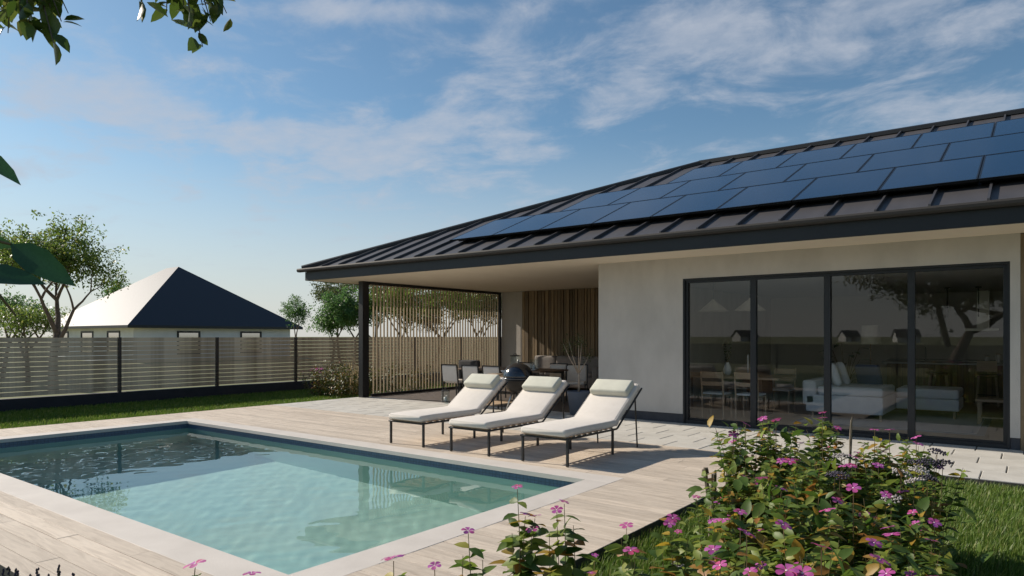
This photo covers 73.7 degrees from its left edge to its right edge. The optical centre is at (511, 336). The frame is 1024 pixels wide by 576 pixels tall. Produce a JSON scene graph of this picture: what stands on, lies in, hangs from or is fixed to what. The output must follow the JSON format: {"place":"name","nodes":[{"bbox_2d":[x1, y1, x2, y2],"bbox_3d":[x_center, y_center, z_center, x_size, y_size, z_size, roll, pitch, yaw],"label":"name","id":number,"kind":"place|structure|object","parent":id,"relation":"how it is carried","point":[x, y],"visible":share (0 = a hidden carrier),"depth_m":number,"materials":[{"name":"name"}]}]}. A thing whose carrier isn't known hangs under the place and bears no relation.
{"place":"outdoors","nodes":[
{"label":"outdoors","id":0,"kind":"place"},
{"bbox_2d":[40,267,302,360],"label":"neighbour house","id":1,"kind":"structure","parent":0,"point":[174,302],"depth_m":46.84,"materials":[{"name":"grey"}]},
{"bbox_2d":[81,331,92,351],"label":"window","id":2,"kind":"structure","parent":1,"relation":"in","point":[84,334],"depth_m":46.19,"materials":[{"name":"glass"}]},
{"bbox_2d":[107,331,119,350],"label":"window","id":3,"kind":"structure","parent":1,"relation":"in","point":[110,334],"depth_m":43.77,"materials":[{"name":"glass"}]},
{"bbox_2d":[177,331,199,353],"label":"window","id":4,"kind":"structure","parent":1,"relation":"in","point":[179,333],"depth_m":44.89,"materials":[{"name":"metal"}]},
{"bbox_2d":[240,331,261,352],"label":"window","id":5,"kind":"structure","parent":1,"relation":"in","point":[242,333],"depth_m":48.44,"materials":[{"name":"glass"}]},
{"bbox_2d":[0,381,455,428],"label":"lawn","id":6,"kind":"structure","parent":0,"point":[70,414],"depth_m":15.01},
{"bbox_2d":[0,428,559,574],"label":"pool water","id":7,"kind":"structure","parent":0,"point":[285,508],"depth_m":7.26,"materials":[{"name":"liquid"}]},
{"bbox_2d":[0,337,739,398],"bbox_3d":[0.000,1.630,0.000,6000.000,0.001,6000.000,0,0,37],"label":"field","id":8,"kind":"structure","parent":0,"point":[186,370],"depth_m":31.82,"materials":[{"name":"green plant"}]},
{"bbox_2d":[0,289,62,377],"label":"garden tree","id":9,"kind":"object","parent":8,"relation":"on","point":[18,302],"visible":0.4,"depth_m":26.89,"materials":[{"name":"green plant"}]},
{"bbox_2d":[0,300,73,381],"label":"garden tree","id":10,"kind":"object","parent":8,"relation":"on","point":[23,319],"visible":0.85,"depth_m":22.86,"materials":[{"name":"green plant"}]},
{"bbox_2d":[0,207,129,390],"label":"garden tree","id":11,"kind":"object","parent":8,"relation":"on","point":[63,252],"visible":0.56,"depth_m":20.93,"materials":[{"name":"green plant"}]},
{"bbox_2d":[99,278,130,296],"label":"garden tree","id":12,"kind":"object","parent":8,"relation":"on","point":[111,291],"visible":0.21,"depth_m":65.32,"materials":[{"name":"green plant"}]},
{"bbox_2d":[0,337,501,412],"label":"boundary fence","id":13,"kind":"object","parent":8,"relation":"on","point":[222,351],"visible":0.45,"depth_m":17.11,"materials":[{"name":"wood"}]},
{"bbox_2d":[278,293,310,358],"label":"garden tree","id":14,"kind":"object","parent":8,"relation":"on","point":[299,312],"visible":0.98,"depth_m":42.09,"materials":[{"name":"green plant"}]},
{"bbox_2d":[304,295,358,364],"bbox_3d":[-8.581,-0.185,33.340,3.142,3.670,2.297,0,0,13],"label":"garden tree","id":15,"kind":"object","parent":8,"relation":"on","point":[344,318],"visible":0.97,"depth_m":32.90,"materials":[{"name":"green plant"}]},
{"bbox_2d":[310,281,358,357],"bbox_3d":[-9.724,-1.045,38.289,3.170,5.418,5.318,0,0,-11],"label":"garden tree","id":16,"kind":"object","parent":8,"relation":"on","point":[328,287],"visible":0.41,"depth_m":36.94,"materials":[{"name":"green plant"}]},
{"bbox_2d":[317,284,389,363],"bbox_3d":[-7.759,-0.483,33.900,3.535,4.265,2.517,0,0,-6],"label":"garden tree","id":17,"kind":"object","parent":8,"relation":"on","point":[326,296],"visible":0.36,"depth_m":33.46,"materials":[{"name":"green plant"}]},
{"bbox_2d":[348,286,392,362],"bbox_3d":[-7.333,-0.784,36.909,3.955,4.896,4.375,0,0,37],"label":"garden tree","id":18,"kind":"object","parent":8,"relation":"on","point":[370,289],"visible":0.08,"depth_m":36.35,"materials":[{"name":"green plant"}]},
{"bbox_2d":[0,405,765,575],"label":"pool deck","id":19,"kind":"structure","parent":8,"relation":"on","point":[648,491],"depth_m":6.17,"materials":[{"name":"grey"}]},
{"bbox_2d":[0,418,623,575],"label":"swimming pool","id":20,"kind":"structure","parent":19,"relation":"in","point":[222,563],"depth_m":6.43,"materials":[{"name":"stone"}]},
{"bbox_2d":[388,373,507,447],"bbox_3d":[-0.897,1.043,10.131,0.690,0.907,1.932,0,0,37],"label":"sun lounger","id":21,"kind":"object","parent":19,"relation":"on","point":[474,396],"visible":0.99,"depth_m":10.27,"materials":[{"name":"offwhite canvas"},{"name":"dark metal"},{"name":"sage canvas"}]},
{"bbox_2d":[448,376,569,455],"bbox_3d":[0.011,1.043,9.442,0.690,0.907,1.932,0,0,37],"label":"sun lounger","id":22,"kind":"object","parent":19,"relation":"on","point":[535,399],"visible":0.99,"depth_m":9.56,"materials":[{"name":"offwhite canvas"},{"name":"dark metal"},{"name":"sage canvas"}]},
{"bbox_2d":[520,379,641,466],"bbox_3d":[0.934,1.043,8.740,0.690,0.907,1.932,0,0,37],"label":"sun lounger","id":23,"kind":"object","parent":19,"relation":"on","point":[605,405],"visible":1,"depth_m":8.88,"materials":[{"name":"offwhite canvas"},{"name":"dark metal"},{"name":"sage canvas"}]},
{"bbox_2d":[371,287,415,336],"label":"garden tree","id":24,"kind":"object","parent":8,"relation":"on","point":[389,313],"visible":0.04,"depth_m":36.26,"materials":[{"name":"green plant"}]},
{"bbox_2d":[355,286,433,355],"bbox_3d":[-5.694,-0.701,33.739,3.151,4.689,4.042,0,0,37],"label":"garden tree","id":25,"kind":"object","parent":8,"relation":"on","point":[370,296],"visible":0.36,"depth_m":33.61,"materials":[{"name":"green plant"}]},
{"bbox_2d":[395,290,471,362],"bbox_3d":[-4.154,-0.759,37.056,4.554,4.824,3.181,0,0,11],"label":"garden tree","id":26,"kind":"object","parent":8,"relation":"on","point":[433,321],"visible":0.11,"depth_m":36.73,"materials":[{"name":"green plant"}]},
{"bbox_2d":[399,288,481,357],"bbox_3d":[-3.293,-0.708,33.092,3.206,4.720,3.878,0,0,37],"label":"garden tree","id":27,"kind":"object","parent":8,"relation":"on","point":[442,304],"visible":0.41,"depth_m":32.80,"materials":[{"name":"green plant"}]},
{"bbox_2d":[455,294,501,363],"bbox_3d":[-1.319,-0.509,36.737,4.205,4.332,3.387,0,0,37],"label":"garden tree","id":28,"kind":"object","parent":8,"relation":"on","point":[486,312],"visible":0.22,"depth_m":36.06,"materials":[{"name":"green plant"}]},
{"bbox_2d":[456,293,501,353],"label":"garden tree","id":29,"kind":"object","parent":8,"relation":"on","point":[477,309],"visible":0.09,"depth_m":35.91,"materials":[{"name":"green plant"}]},
{"bbox_2d":[297,108,1023,450],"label":"house","id":30,"kind":"structure","parent":8,"relation":"on","point":[629,300],"depth_m":12.63,"materials":[{"name":"paint"}]},
{"bbox_2d":[450,215,533,240],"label":"solar panel","id":31,"kind":"object","parent":30,"relation":"attached to","point":[487,230],"visible":0.86,"depth_m":14.83,"materials":[{"name":"blue"}]},
{"bbox_2d":[492,209,579,236],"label":"solar panel","id":32,"kind":"object","parent":30,"relation":"attached to","point":[534,223],"visible":0.86,"depth_m":14.11,"materials":[{"name":"blue"}]},
{"bbox_2d":[539,202,629,230],"bbox_3d":[1.476,-2.344,13.545,1.165,0.115,1.685,0,22,37],"label":"solar panel","id":33,"kind":"object","parent":30,"relation":"attached to","point":[584,217],"visible":0.86,"depth_m":13.39,"materials":[{"name":"blue"}]},
{"bbox_2d":[562,188,638,210],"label":"solar panel","id":34,"kind":"object","parent":30,"relation":"attached to","point":[601,199],"visible":0.66,"depth_m":15.09,"materials":[{"name":"blue"}]},
{"bbox_2d":[592,195,684,225],"bbox_3d":[2.412,-2.344,12.834,1.165,0.115,1.685,0,22,37],"label":"solar panel","id":35,"kind":"object","parent":30,"relation":"attached to","point":[643,210],"visible":0.86,"depth_m":12.68,"materials":[{"name":"blue"}]},
{"bbox_2d":[608,180,690,204],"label":"solar panel","id":36,"kind":"object","parent":30,"relation":"attached to","point":[650,192],"visible":0.65,"depth_m":14.37,"materials":[{"name":"blue"}]},
{"bbox_2d":[650,187,746,218],"bbox_3d":[3.348,-2.344,12.123,1.165,0.115,1.685,0,22,37],"label":"solar panel","id":37,"kind":"object","parent":30,"relation":"attached to","point":[700,203],"visible":0.85,"depth_m":11.96,"materials":[{"name":"blue"}]},
{"bbox_2d":[661,173,743,197],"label":"solar panel","id":38,"kind":"object","parent":30,"relation":"attached to","point":[710,184],"visible":0.65,"depth_m":13.66,"materials":[{"name":"blue"}]},
{"bbox_2d":[667,161,742,183],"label":"solar panel","id":39,"kind":"object","parent":30,"relation":"attached to","point":[706,172],"visible":0.63,"depth_m":15.28,"materials":[{"name":"blue"}]},
{"bbox_2d":[698,282,727,311],"bbox_3d":[3.977,-0.819,13.495,0.590,0.638,0.590,0,0,37],"label":"pendant lamp","id":40,"kind":"object","parent":30,"relation":"hanging from","point":[712,305],"visible":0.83,"depth_m":13.37,"materials":[{"name":"beige"}]},
{"bbox_2d":[700,371,731,418],"bbox_3d":[3.800,1.066,12.700,0.432,0.859,0.508,0,0,37],"label":"oak chair","id":41,"kind":"object","parent":30,"relation":"on","point":[723,393],"visible":1,"depth_m":12.56,"materials":[{"name":"brown wood"}]},
{"bbox_2d":[727,367,749,410],"bbox_3d":[4.727,1.066,14.068,0.432,0.859,0.508,0,0,37],"label":"oak chair","id":42,"kind":"object","parent":30,"relation":"on","point":[740,369],"visible":0.58,"depth_m":14.05,"materials":[{"name":"brown wood"}]},
{"bbox_2d":[690,372,794,416],"bbox_3d":[4.169,1.123,13.374,2.350,0.747,1.100,0,0,37],"label":"indoor dining table","id":43,"kind":"object","parent":30,"relation":"on","point":[765,383],"visible":0.44,"depth_m":12.89,"materials":[{"name":"brown wood"}]},
{"bbox_2d":[722,339,732,374],"bbox_3d":[4.167,0.399,13.223,0.194,0.700,0.198,0,0,11],"label":"vase of twigs","id":44,"kind":"object","parent":43,"relation":"on","point":[727,369],"visible":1,"depth_m":13.18,"materials":[{"name":"white ceramic"}]},
{"bbox_2d":[734,298,764,310],"bbox_3d":[4.551,-0.819,13.059,0.590,0.638,0.590,0,0,37],"label":"pendant lamp","id":45,"kind":"object","parent":30,"relation":"hanging from","point":[745,306],"visible":0.55,"depth_m":12.95,"materials":[{"name":"beige"}]},
{"bbox_2d":[734,372,765,420],"bbox_3d":[4.326,1.066,12.400,0.432,0.859,0.508,0,0,37],"label":"oak chair","id":46,"kind":"object","parent":30,"relation":"on","point":[737,375],"visible":0.83,"depth_m":12.31,"materials":[{"name":"brown wood"}]},
{"bbox_2d":[720,153,795,175],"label":"solar panel","id":47,"kind":"object","parent":30,"relation":"attached to","point":[759,164],"visible":0.65,"depth_m":14.55,"materials":[{"name":"blue"}]},
{"bbox_2d":[718,164,805,190],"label":"solar panel","id":48,"kind":"object","parent":30,"relation":"attached to","point":[767,176],"visible":0.64,"depth_m":12.95,"materials":[{"name":"blue"}]},
{"bbox_2d":[717,178,815,211],"bbox_3d":[4.284,-2.344,11.411,1.165,0.115,1.685,0,22,37],"label":"solar panel","id":49,"kind":"object","parent":30,"relation":"attached to","point":[772,194],"visible":0.84,"depth_m":11.24,"materials":[{"name":"blue"}]},
{"bbox_2d":[773,368,795,413],"bbox_3d":[5.364,1.066,13.584,0.432,0.859,0.508,0,0,37],"label":"oak chair","id":50,"kind":"object","parent":30,"relation":"on","point":[783,371],"visible":0.72,"depth_m":13.65,"materials":[{"name":"brown wood"}]},
{"bbox_2d":[777,144,855,167],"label":"solar panel","id":51,"kind":"object","parent":30,"relation":"attached to","point":[820,155],"visible":0.65,"depth_m":13.85,"materials":[{"name":"blue"}]},
{"bbox_2d":[784,154,873,181],"bbox_3d":[5.726,-2.987,12.293,1.165,0.115,1.685,0,22,37],"label":"solar panel","id":52,"kind":"object","parent":30,"relation":"attached to","point":[833,167],"visible":0.66,"depth_m":12.23,"materials":[{"name":"blue"}]},
{"bbox_2d":[792,167,894,202],"bbox_3d":[5.219,-2.344,10.700,1.165,0.115,1.685,0,22,37],"label":"solar panel","id":53,"kind":"object","parent":30,"relation":"attached to","point":[859,184],"visible":0.86,"depth_m":10.53,"materials":[{"name":"blue"}]},
{"bbox_2d":[818,343,873,382],"bbox_3d":[7.254,0.817,14.823,1.166,1.362,1.152,0,0,37],"label":"house plant","id":54,"kind":"object","parent":30,"relation":"on","point":[851,356],"visible":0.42,"depth_m":14.73,"materials":[{"name":"green plant"}]},
{"bbox_2d":[683,261,1009,449],"bbox_3d":[4.822,0.275,10.491,4.580,2.550,0.131,0,0,37],"label":"sliding door","id":55,"kind":"structure","parent":30,"relation":"in","point":[1005,444],"depth_m":10.36,"materials":[{"name":"metal"}]},
{"bbox_2d":[861,325,879,364],"bbox_3d":[7.780,0.628,14.812,0.380,1.737,0.380,0,0,37],"label":"floor lamp","id":56,"kind":"object","parent":30,"relation":"on","point":[870,334],"visible":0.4,"depth_m":14.67,"materials":[{"name":"beige"}]},
{"bbox_2d":[840,133,921,158],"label":"solar panel","id":57,"kind":"object","parent":30,"relation":"attached to","point":[885,145],"visible":0.63,"depth_m":13.13,"materials":[{"name":"blue"}]},
{"bbox_2d":[791,409,991,435],"bbox_3d":[7.037,1.494,12.488,2.790,0.011,3.400,0,0,37],"label":"living room rug","id":58,"kind":"object","parent":30,"relation":"on","point":[941,422],"visible":0.64,"depth_m":11.96,"materials":[{"name":"fabric"}]},
{"bbox_2d":[803,362,963,421],"bbox_3d":[6.971,0.992,12.789,2.340,1.010,2.300,0,0,37],"label":"corner sofa","id":59,"kind":"object","parent":58,"relation":"on","point":[869,392],"visible":0.9,"depth_m":12.43,"materials":[{"name":"white fabric"}]},
{"bbox_2d":[975,397,1002,424],"bbox_3d":[8.489,1.278,11.415,1.200,0.437,0.550,0,0,37],"label":"coffee bench","id":60,"kind":"object","parent":58,"relation":"on","point":[979,401],"visible":0.78,"depth_m":11.55,"materials":[{"name":"brown wood"}]},
{"bbox_2d":[858,143,949,171],"bbox_3d":[6.662,-2.987,11.582,1.165,0.115,1.685,0,22,37],"label":"solar panel","id":61,"kind":"object","parent":30,"relation":"attached to","point":[911,156],"visible":0.69,"depth_m":11.51,"materials":[{"name":"blue"}]},
{"bbox_2d":[878,156,983,193],"bbox_3d":[6.155,-2.344,9.989,1.165,0.115,1.685,0,22,37],"label":"solar panel","id":62,"kind":"object","parent":30,"relation":"attached to","point":[957,172],"visible":0.96,"depth_m":9.81,"materials":[{"name":"blue"}]},
{"bbox_2d":[927,372,948,386],"bbox_3d":[9.519,1.155,15.249,0.428,0.689,0.388,0,0,37],"label":"bar stool","id":63,"kind":"object","parent":30,"relation":"on","point":[930,374],"visible":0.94,"depth_m":15.21,"materials":[{"name":"brown wood"}]},
{"bbox_2d":[887,358,1002,362],"bbox_3d":[11.755,1.046,17.034,4.140,0.902,0.630,0,0,37],"label":"kitchen counter","id":64,"kind":"object","parent":30,"relation":"on","point":[941,360],"visible":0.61,"depth_m":17.38,"materials":[{"name":"brown wood"}]},
{"bbox_2d":[912,122,994,147],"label":"solar panel","id":65,"kind":"object","parent":30,"relation":"attached to","point":[985,130],"visible":0.72,"depth_m":12.42,"materials":[{"name":"blue"}]},
{"bbox_2d":[941,132,1023,160],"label":"solar panel","id":66,"kind":"object","parent":30,"relation":"attached to","point":[987,146],"visible":0.8,"depth_m":10.84,"materials":[{"name":"blue"}]},
{"bbox_2d":[965,291,999,330],"bbox_3d":[11.752,-0.639,17.062,0.700,0.998,0.590,0,0,37],"label":"range hood","id":67,"kind":"object","parent":30,"relation":"attached to","point":[983,321],"visible":1,"depth_m":16.99,"materials":[{"name":"silver metal"}]},
{"bbox_2d":[975,361,999,406],"bbox_3d":[10.235,1.010,14.704,0.428,0.979,0.388,0,0,37],"label":"bar stool","id":68,"kind":"object","parent":30,"relation":"on","point":[986,366],"visible":1,"depth_m":14.58,"materials":[{"name":"brown wood"}]},
{"bbox_2d":[978,150,1023,182],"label":"solar panel","id":69,"kind":"object","parent":30,"relation":"attached to","point":[1003,166],"visible":1,"depth_m":9.29,"materials":[{"name":"blue"}]},
{"bbox_2d":[992,118,1023,136],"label":"solar panel","id":70,"kind":"object","parent":30,"relation":"attached to","point":[1011,126],"visible":0.82,"depth_m":11.93,"materials":[{"name":"blue"}]},
{"bbox_2d":[372,387,590,412],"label":"terrace floor","id":71,"kind":"structure","parent":0,"point":[433,396],"depth_m":16.80,"materials":[{"name":"stone"}]},
{"bbox_2d":[369,282,500,396],"bbox_3d":[-1.949,0.066,19.017,0.080,2.852,5.260,0,0,37],"label":"slat screen","id":72,"kind":"object","parent":71,"relation":"on","point":[404,286],"visible":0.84,"depth_m":18.59,"materials":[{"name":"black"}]},
{"bbox_2d":[441,364,462,400],"bbox_3d":[-1.293,1.066,15.914,0.498,0.858,0.548,0,0,37],"label":"dining chair","id":73,"kind":"object","parent":71,"relation":"on","point":[449,372],"visible":0.9,"depth_m":15.72,"materials":[{"name":"white fabric"}]},
{"bbox_2d":[461,365,478,386],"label":"dining chair","id":74,"kind":"object","parent":71,"relation":"on","point":[468,370],"visible":0.29,"depth_m":15.36,"materials":[{"name":"black"}]},
{"bbox_2d":[458,360,481,385],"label":"dining chair","id":75,"kind":"object","parent":71,"relation":"on","point":[468,362],"visible":0.11,"depth_m":18.35,"materials":[{"name":"grey fabric"}]},
{"bbox_2d":[482,365,514,400],"bbox_3d":[-0.306,1.066,15.164,0.498,0.858,0.548,0,0,37],"label":"dining chair","id":76,"kind":"object","parent":71,"relation":"on","point":[490,369],"visible":0.27,"depth_m":14.97,"materials":[{"name":"black"}]},
{"bbox_2d":[458,366,567,400],"bbox_3d":[-0.012,1.126,16.012,2.500,0.742,1.220,0,0,37],"label":"dining table","id":77,"kind":"object","parent":71,"relation":"on","point":[545,370],"visible":0.39,"depth_m":15.73,"materials":[{"name":"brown wood"}]},
{"bbox_2d":[505,362,534,397],"bbox_3d":[0.196,1.066,16.700,0.498,0.858,0.548,0,0,37],"label":"dining chair","id":78,"kind":"object","parent":71,"relation":"on","point":[529,364],"visible":0.16,"depth_m":16.77,"materials":[{"name":"black"}]},
{"bbox_2d":[549,363,567,379],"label":"dining chair","id":79,"kind":"object","parent":71,"relation":"on","point":[557,365],"visible":0.23,"depth_m":16.26,"materials":[{"name":"black"}]},
{"bbox_2d":[535,355,598,388],"bbox_3d":[1.450,1.024,19.027,2.760,0.947,0.950,0,0,37],"label":"terrace sofa","id":80,"kind":"object","parent":71,"relation":"on","point":[593,368],"visible":0.25,"depth_m":18.90,"materials":[{"name":"beige fabric"}]},
{"bbox_2d":[563,364,587,401],"bbox_3d":[1.443,1.066,15.436,0.498,0.858,0.548,0,0,12],"label":"dining chair","id":81,"kind":"object","parent":71,"relation":"on","point":[571,376],"visible":0.84,"depth_m":15.60,"materials":[{"name":"black"}]},
{"bbox_2d":[2,380,1019,575],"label":"lawn","id":82,"kind":"structure","parent":0,"point":[455,384],"depth_m":11.88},
{"bbox_2d":[0,156,74,315],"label":"broad leaf shrub","id":83,"kind":"object","parent":82,"relation":"on","point":[30,259],"visible":1,"depth_m":1.48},
{"bbox_2d":[1,564,74,575],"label":"lavender plant","id":84,"kind":"object","parent":82,"relation":"on","point":[8,569],"visible":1,"depth_m":2.55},
{"bbox_2d":[0,0,235,64],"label":"spreading tree","id":85,"kind":"object","parent":82,"relation":"on","point":[50,26],"visible":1,"depth_m":2.63,"materials":[{"name":"green plant"}]},
{"bbox_2d":[183,559,205,575],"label":"periwinkle plant","id":86,"kind":"object","parent":82,"relation":"on","point":[193,564],"visible":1,"depth_m":2.20,"materials":[{"name":"pink plant"}]},
{"bbox_2d":[299,360,388,397],"bbox_3d":[-4.528,1.147,18.334,1.862,1.066,1.947,0,0,37],"label":"autumn shrub","id":87,"kind":"object","parent":82,"relation":"on","point":[338,384],"visible":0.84,"depth_m":18.03,"materials":[{"name":"green plant"}]},
{"bbox_2d":[338,354,369,394],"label":"feather grass","id":88,"kind":"object","parent":82,"relation":"on","point":[350,382],"depth_m":18.32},
{"bbox_2d":[382,554,406,575],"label":"periwinkle plant","id":89,"kind":"object","parent":82,"relation":"on","point":[391,573],"visible":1,"depth_m":2.35,"materials":[{"name":"pink plant"}]},
{"bbox_2d":[369,363,433,391],"bbox_3d":[-3.112,1.211,19.512,1.377,0.979,2.281,0,0,37],"label":"green shrub","id":90,"kind":"object","parent":82,"relation":"on","point":[399,379],"visible":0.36,"depth_m":19.24,"materials":[{"name":"green plant"}]},
{"bbox_2d":[428,561,460,575],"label":"periwinkle plant","id":91,"kind":"object","parent":82,"relation":"on","point":[434,564],"visible":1,"depth_m":2.40,"materials":[{"name":"pink plant"}]},
{"bbox_2d":[448,527,496,575],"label":"periwinkle plant","id":92,"kind":"object","parent":82,"relation":"on","point":[465,564],"visible":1,"depth_m":2.75,"materials":[{"name":"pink plant"}]},
{"bbox_2d":[489,484,558,575],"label":"periwinkle plant","id":93,"kind":"object","parent":82,"relation":"on","point":[517,563],"visible":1,"depth_m":2.97,"materials":[{"name":"green plant"}]},
{"bbox_2d":[534,499,600,575],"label":"periwinkle plant","id":94,"kind":"object","parent":82,"relation":"on","point":[567,567],"visible":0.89,"depth_m":3.09,"materials":[{"name":"green plant"}]},
{"bbox_2d":[580,553,604,575],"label":"periwinkle plant","id":95,"kind":"object","parent":82,"relation":"on","point":[592,573],"visible":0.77,"depth_m":3.40,"materials":[{"name":"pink plant"}]},
{"bbox_2d":[604,522,649,575],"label":"periwinkle plant","id":96,"kind":"object","parent":82,"relation":"on","point":[628,567],"visible":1,"depth_m":3.56,"materials":[{"name":"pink plant"}]},
{"bbox_2d":[647,514,704,575],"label":"periwinkle plant","id":97,"kind":"object","parent":82,"relation":"on","point":[680,557],"visible":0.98,"depth_m":3.79,"materials":[{"name":"green plant"}]},
{"bbox_2d":[702,467,709,507],"bbox_3d":[1.470,1.306,4.998,0.162,0.696,0.040,0,0,0],"label":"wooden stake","id":98,"kind":"object","parent":82,"relation":"on","point":[707,472],"visible":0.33,"depth_m":4.99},
{"bbox_2d":[697,545,726,575],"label":"periwinkle plant","id":99,"kind":"object","parent":82,"relation":"on","point":[705,553],"visible":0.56,"depth_m":3.01,"materials":[{"name":"pink plant"}]},
{"bbox_2d":[708,470,716,535],"bbox_3d":[1.437,1.304,4.901,0.062,0.695,0.058,0,0,37],"label":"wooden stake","id":100,"kind":"object","parent":82,"relation":"on","point":[714,475],"visible":0.32,"depth_m":4.89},
{"bbox_2d":[661,411,993,575],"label":"flowering bush","id":101,"kind":"object","parent":82,"relation":"on","point":[841,524],"visible":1,"depth_m":3.52,"materials":[{"name":"green plant"}]},
{"bbox_2d":[848,416,852,473],"bbox_3d":[2.616,1.133,5.301,0.061,1.035,0.026,0,0,-5],"label":"wooden stake","id":102,"kind":"object","parent":82,"relation":"on","point":[850,441],"visible":0.42,"depth_m":5.29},
{"bbox_2d":[0,0,1023,336],"label":"sky","id":103,"kind":"structure","parent":0,"point":[302,132],"materials":[{"name":"blue"}]},
{"bbox_2d":[275,397,1023,489],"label":"patio","id":104,"kind":"structure","parent":0,"point":[992,465],"depth_m":9.85,"materials":[{"name":"grey"}]},
{"bbox_2d":[468,375,513,412],"bbox_3d":[-0.322,1.136,13.622,0.640,0.722,0.940,0,0,37],"label":"side table","id":105,"kind":"object","parent":104,"relation":"on","point":[497,402],"visible":0.19,"depth_m":13.56,"materials":[{"name":"brown wood"}]},
{"bbox_2d":[503,360,538,410],"bbox_3d":[0.160,0.972,13.065,0.700,1.057,0.656,0,0,-28],"label":"kettle grill","id":106,"kind":"object","parent":104,"relation":"on","point":[516,375],"visible":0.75,"depth_m":12.84,"materials":[{"name":"black metal"}]},
{"bbox_2d":[560,331,592,414],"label":"potted olive","id":107,"kind":"object","parent":104,"relation":"on","point":[577,398],"visible":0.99,"depth_m":13.04,"materials":[{"name":"green plant"}]},
{"bbox_2d":[561,465,1023,575],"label":"lawn grass","id":108,"kind":"structure","parent":0,"point":[990,504],"depth_m":5.32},
{"bbox_2d":[882,347,1002,404],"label":"kitchen island","id":109,"kind":"structure","parent":0,"point":[963,375],"depth_m":15.52,"materials":[{"name":"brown wood"}]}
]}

